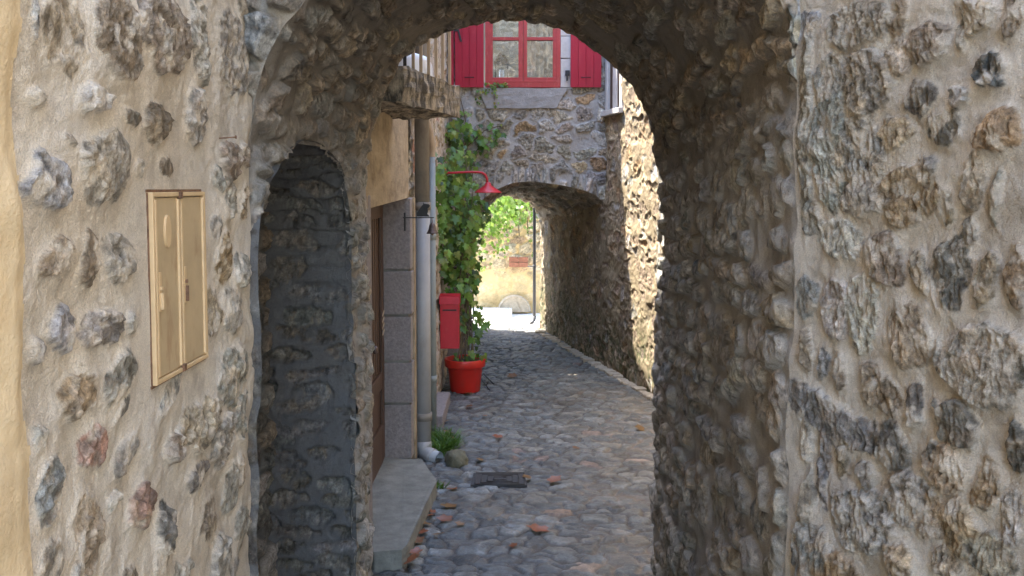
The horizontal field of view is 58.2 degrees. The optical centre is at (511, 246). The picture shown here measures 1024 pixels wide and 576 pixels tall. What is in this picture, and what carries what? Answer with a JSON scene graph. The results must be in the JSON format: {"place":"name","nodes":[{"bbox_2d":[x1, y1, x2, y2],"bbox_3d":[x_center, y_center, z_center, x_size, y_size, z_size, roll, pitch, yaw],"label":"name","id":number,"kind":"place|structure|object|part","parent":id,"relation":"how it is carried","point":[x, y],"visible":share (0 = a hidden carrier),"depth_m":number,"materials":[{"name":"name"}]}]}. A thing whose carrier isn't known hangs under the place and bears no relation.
{"place":"outdoors","nodes":[
{"label":"outdoors","id":0,"kind":"place"},
{"bbox_2d":[398,53,433,76],"bbox_3d":[-0.639,-1.077,5.543,0.360,0.162,0.518,0,4,0],"label":"railing","id":1,"kind":"object","parent":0,"point":[409,60],"visible":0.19,"depth_m":5.37,"materials":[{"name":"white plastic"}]},
{"bbox_2d":[481,373,493,389],"bbox_3d":[-0.247,1.439,9.765,0.130,0.070,0.608,-1,4,-16],"label":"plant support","id":2,"kind":"object","parent":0,"point":[487,382],"visible":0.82,"depth_m":9.83,"materials":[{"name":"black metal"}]},
{"bbox_2d":[472,313,539,327],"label":"courtyard paving","id":3,"kind":"structure","parent":0,"point":[523,320],"depth_m":14.48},
{"bbox_2d":[472,308,511,317],"bbox_3d":[-1.750,1.135,15.153,3.500,0.200,0.450,0,4,0],"label":"stone ledge","id":4,"kind":"object","parent":3,"relation":"on","point":[496,312],"visible":0.24,"depth_m":14.93,"materials":[{"name":"white stone"}]},
{"bbox_2d":[474,200,540,312],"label":"garden wall","id":5,"kind":"structure","parent":3,"relation":"on","point":[501,279],"depth_m":15.40,"materials":[{"name":"beige paint"}]},
{"bbox_2d":[475,196,537,271],"bbox_3d":[0.006,-0.432,15.054,1.605,1.715,0.804,0,4,0],"label":"hanging vine","id":6,"kind":"object","parent":5,"relation":"hanging from","point":[510,205],"visible":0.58,"depth_m":14.95,"materials":[{"name":"green plant"}]},
{"bbox_2d":[509,257,527,266],"bbox_3d":[0.107,0.260,15.358,0.315,0.166,0.050,0,4,0],"label":"brick patch","id":7,"kind":"object","parent":5,"relation":"attached to","point":[513,261],"visible":1,"depth_m":15.33,"materials":[{"name":"red brick"}]},
{"bbox_2d":[498,295,530,311],"bbox_3d":[0.040,0.951,15.362,0.561,0.281,0.120,0,4,0],"label":"millstone","id":8,"kind":"object","parent":3,"relation":"on","point":[517,303],"visible":0.94,"depth_m":15.32,"materials":[{"name":"beige stone"}]},
{"bbox_2d":[528,208,535,324],"bbox_3d":[0.303,-1.094,13.873,0.128,4.589,0.127,0,4,0],"label":"drainpipe","id":9,"kind":"object","parent":3,"relation":"on","point":[534,270],"visible":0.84,"depth_m":13.98,"materials":[{"name":"metal"}]},
{"bbox_2d":[372,327,655,575],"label":"cobbled alley","id":10,"kind":"structure","parent":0,"point":[548,407],"depth_m":6.78,"materials":[{"name":"grey stone"}]},
{"bbox_2d":[10,0,254,575],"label":"stone wall","id":11,"kind":"structure","parent":10,"relation":"on","point":[119,107],"depth_m":1.81,"materials":[{"name":"beige stone"}]},
{"bbox_2d":[145,189,207,389],"bbox_3d":[-0.777,0.082,2.118,0.051,0.425,0.346,0,4,0],"label":"meter cabinet","id":12,"kind":"object","parent":11,"relation":"attached to","point":[176,249],"visible":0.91,"depth_m":2.09,"materials":[{"name":"beige paint"}]},
{"bbox_3d":[-0.764,0.087,2.036,0.024,0.389,0.147,0,4,0],"label":"door","id":13,"kind":"part","parent":12,"relation":"part of","materials":[{"name":"beige paint"}]},
{"bbox_3d":[-0.764,0.077,2.195,0.024,0.389,0.159,0,4,0],"label":"door","id":14,"kind":"part","parent":12,"relation":"part of","materials":[{"name":"beige paint"}]},
{"bbox_2d":[219,135,236,138],"bbox_3d":[-0.756,-0.290,2.443,0.049,0.011,0.010,-1,4,-9],"label":"wall nail","id":15,"kind":"object","parent":11,"relation":"attached to","point":[235,136],"depth_m":2.44,"materials":[{"name":"metal"}]},
{"bbox_2d":[371,457,436,572],"bbox_3d":[-0.739,1.682,5.895,0.462,0.156,1.774,0,4,0],"label":"doorstep","id":16,"kind":"object","parent":10,"relation":"on","point":[404,493],"visible":0.64,"depth_m":5.73,"materials":[{"name":"stone"}]},
{"bbox_2d":[404,553,420,563],"bbox_3d":[-0.572,1.741,5.110,0.141,0.015,0.108,-20,4,-41],"label":"fallen leaf","id":17,"kind":"object","parent":10,"relation":"on","point":[412,557],"visible":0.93,"depth_m":5.13,"materials":[{"name":"brown plant"}]},
{"bbox_2d":[410,547,422,553],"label":"fallen leaf","id":18,"kind":"object","parent":10,"relation":"on","point":[416,550],"visible":1,"depth_m":5.25,"materials":[{"name":"plant"}]},
{"bbox_2d":[414,536,424,542],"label":"fallen leaf","id":19,"kind":"object","parent":10,"relation":"on","point":[419,539],"visible":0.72,"depth_m":5.41,"materials":[{"name":"brown plant"}]},
{"bbox_2d":[418,528,428,533],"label":"fallen leaf","id":20,"kind":"object","parent":10,"relation":"on","point":[423,530],"visible":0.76,"depth_m":5.54,"materials":[{"name":"brown plant"}]},
{"bbox_2d":[437,392,449,427],"bbox_3d":[-0.665,1.522,8.464,0.135,0.165,0.957,0,4,0],"label":"doorstep","id":21,"kind":"object","parent":10,"relation":"on","point":[443,401],"visible":0.47,"depth_m":8.41,"materials":[{"name":"stone"}]},
{"bbox_2d":[437,479,450,488],"bbox_3d":[-0.507,1.657,6.409,0.123,0.055,0.153,1,4,17],"label":"weed","id":22,"kind":"object","parent":10,"relation":"on","point":[440,486],"visible":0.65,"depth_m":6.41,"materials":[{"name":"green plant"}]},
{"bbox_2d":[436,514,452,520],"bbox_3d":[-0.424,1.699,5.753,0.113,0.012,0.086,4,16,5],"label":"fallen leaf","id":23,"kind":"object","parent":10,"relation":"on","point":[443,517],"visible":1,"depth_m":5.76,"materials":[{"name":"plant"}]},
{"bbox_2d":[440,503,456,506],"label":"fallen leaf","id":24,"kind":"object","parent":10,"relation":"on","point":[449,505],"visible":1,"depth_m":5.99,"materials":[{"name":"brown plant"}]},
{"bbox_2d":[431,423,467,455],"bbox_3d":[-0.547,1.528,7.332,0.469,0.173,0.711,0,4,0],"label":"grass tuft","id":25,"kind":"object","parent":10,"relation":"on","point":[442,442],"visible":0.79,"depth_m":7.29,"materials":[{"name":"green plant"}]},
{"bbox_2d":[444,449,468,468],"bbox_3d":[-0.420,1.620,6.957,0.185,0.170,0.224,0,4,0],"label":"rock","id":26,"kind":"object","parent":10,"relation":"on","point":[457,458],"visible":0.84,"depth_m":6.88,"materials":[{"name":"grey stone"}]},
{"bbox_2d":[444,354,485,393],"bbox_3d":[-0.480,1.314,9.444,0.424,0.339,0.424,0,4,0],"label":"flowerpot","id":27,"kind":"object","parent":10,"relation":"on","point":[464,377],"visible":0.92,"depth_m":9.30,"materials":[{"name":"red plastic"}]},
{"bbox_2d":[435,97,506,362],"bbox_3d":[-0.439,-0.174,9.208,0.785,2.945,2.732,0,4,0],"label":"climbing vine","id":28,"kind":"object","parent":27,"relation":"in","point":[459,243],"visible":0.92,"depth_m":9.46,"materials":[{"name":"green plant"}]},
{"bbox_2d":[470,472,526,487],"bbox_3d":[-0.092,1.666,6.564,0.396,0.036,0.290,0,4,0],"label":"drain cover","id":29,"kind":"object","parent":10,"relation":"on","point":[508,479],"visible":0.98,"depth_m":6.52,"materials":[{"name":"metal"}]},
{"bbox_2d":[507,373,516,377],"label":"fallen leaf","id":30,"kind":"object","parent":10,"relation":"on","point":[511,375],"visible":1,"depth_m":10.13,"materials":[{"name":"brown plant"}]},
{"bbox_2d":[244,0,800,575],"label":"passage house","id":31,"kind":"structure","parent":10,"relation":"on","point":[714,82],"depth_m":3.81,"materials":[{"name":"stone"}]},
{"bbox_2d":[446,20,606,355],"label":"stone house","id":32,"kind":"structure","parent":10,"relation":"on","point":[547,157],"depth_m":10.52,"materials":[{"name":"stone"}]},
{"bbox_2d":[475,82,510,108],"bbox_3d":[-0.219,-1.714,10.451,0.418,0.308,0.107,0,4,0],"label":"sill plant","id":33,"kind":"object","parent":32,"relation":"on","point":[493,86],"visible":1,"depth_m":10.44,"materials":[{"name":"green plant"}]},
{"bbox_2d":[494,53,508,76],"bbox_3d":[-0.121,-2.061,10.690,0.180,0.360,0.130,0,4,0],"label":"lantern","id":34,"kind":"object","parent":32,"relation":"in","point":[501,59],"visible":0.61,"depth_m":10.62,"materials":[{"name":"beige metal"}]},
{"bbox_2d":[485,20,560,87],"bbox_3d":[0.151,-2.452,10.534,0.913,1.280,0.198,0,4,0],"label":"window","id":35,"kind":"structure","parent":32,"relation":"in","point":[539,46],"depth_m":10.48,"materials":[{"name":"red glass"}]},
{"bbox_2d":[526,523,548,531],"bbox_3d":[0.155,1.708,5.577,0.150,0.015,0.110,11,12,-4],"label":"fallen leaf","id":36,"kind":"object","parent":10,"relation":"on","point":[535,527],"visible":1,"depth_m":5.59,"materials":[{"name":"orange plant"}]},
{"bbox_2d":[547,475,560,481],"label":"fallen leaf","id":37,"kind":"object","parent":10,"relation":"on","point":[554,478],"visible":1,"depth_m":6.53,"materials":[{"name":"plant"}]},
{"bbox_2d":[635,424,644,430],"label":"fallen leaf","id":38,"kind":"object","parent":10,"relation":"on","point":[639,427],"visible":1,"depth_m":7.92,"materials":[{"name":"orange plant"}]},
{"bbox_2d":[785,0,1023,575],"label":"stone wall","id":39,"kind":"structure","parent":10,"relation":"on","point":[905,432],"depth_m":2.19,"materials":[{"name":"grey stone"}]},
{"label":"ground","id":40,"kind":"structure","parent":0,"visible":0},
{"bbox_2d":[355,31,459,542],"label":"plastered house","id":41,"kind":"structure","parent":40,"relation":"on","point":[411,94],"depth_m":6.65,"materials":[{"name":"paint"}]},
{"bbox_2d":[371,205,384,483],"bbox_3d":[-0.957,0.629,6.298,0.067,1.900,0.790,0,4,0],"label":"door","id":42,"kind":"structure","parent":41,"relation":"in","point":[378,390],"depth_m":6.48,"materials":[{"name":"brown wood"}]},
{"bbox_2d":[403,203,437,235],"bbox_3d":[-0.647,-0.196,6.521,0.250,0.239,0.086,0,4,0],"label":"door bell","id":43,"kind":"object","parent":41,"relation":"hanging from","point":[423,212],"depth_m":6.52,"materials":[{"name":"black metal"}]},
{"bbox_2d":[414,43,442,462],"bbox_3d":[-0.651,-0.762,6.930,0.133,4.864,0.270,-3,5,-43],"label":"drainpipe","id":44,"kind":"object","parent":41,"relation":"attached to","point":[426,451],"visible":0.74,"depth_m":6.99,"materials":[{"name":"plastic"}]},
{"bbox_2d":[429,119,436,432],"bbox_3d":[-0.697,-0.806,7.501,0.137,4.850,0.238,0,4,0],"label":"drainpipe","id":45,"kind":"object","parent":41,"relation":"attached to","point":[432,146],"visible":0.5,"depth_m":7.63,"materials":[{"name":"grey metal"}]},
{"bbox_2d":[439,293,460,348],"bbox_3d":[-0.612,0.736,9.072,0.202,0.533,0.137,0,4,0],"label":"letterbox","id":46,"kind":"object","parent":41,"relation":"attached to","point":[449,303],"visible":1,"depth_m":9.02,"materials":[{"name":"red paint"}]},
{"bbox_2d":[445,169,501,193],"bbox_3d":[-0.437,-0.666,9.326,0.666,0.269,0.280,0,4,0],"label":"wall lamp","id":47,"kind":"object","parent":41,"relation":"attached to","point":[487,188],"visible":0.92,"depth_m":9.30,"materials":[{"name":"red metal"}]},
{"bbox_2d":[535,59,659,400],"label":"alley house","id":48,"kind":"structure","parent":40,"relation":"on","point":[598,283],"depth_m":10.28,"materials":[{"name":"stone"}]},
{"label":"square paving","id":49,"kind":"structure","parent":0,"visible":0},
{"bbox_2d":[0,0,32,575],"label":"rendered wall","id":50,"kind":"structure","parent":49,"relation":"on","point":[15,541],"depth_m":1.38,"materials":[{"name":"beige paint"}]}
]}

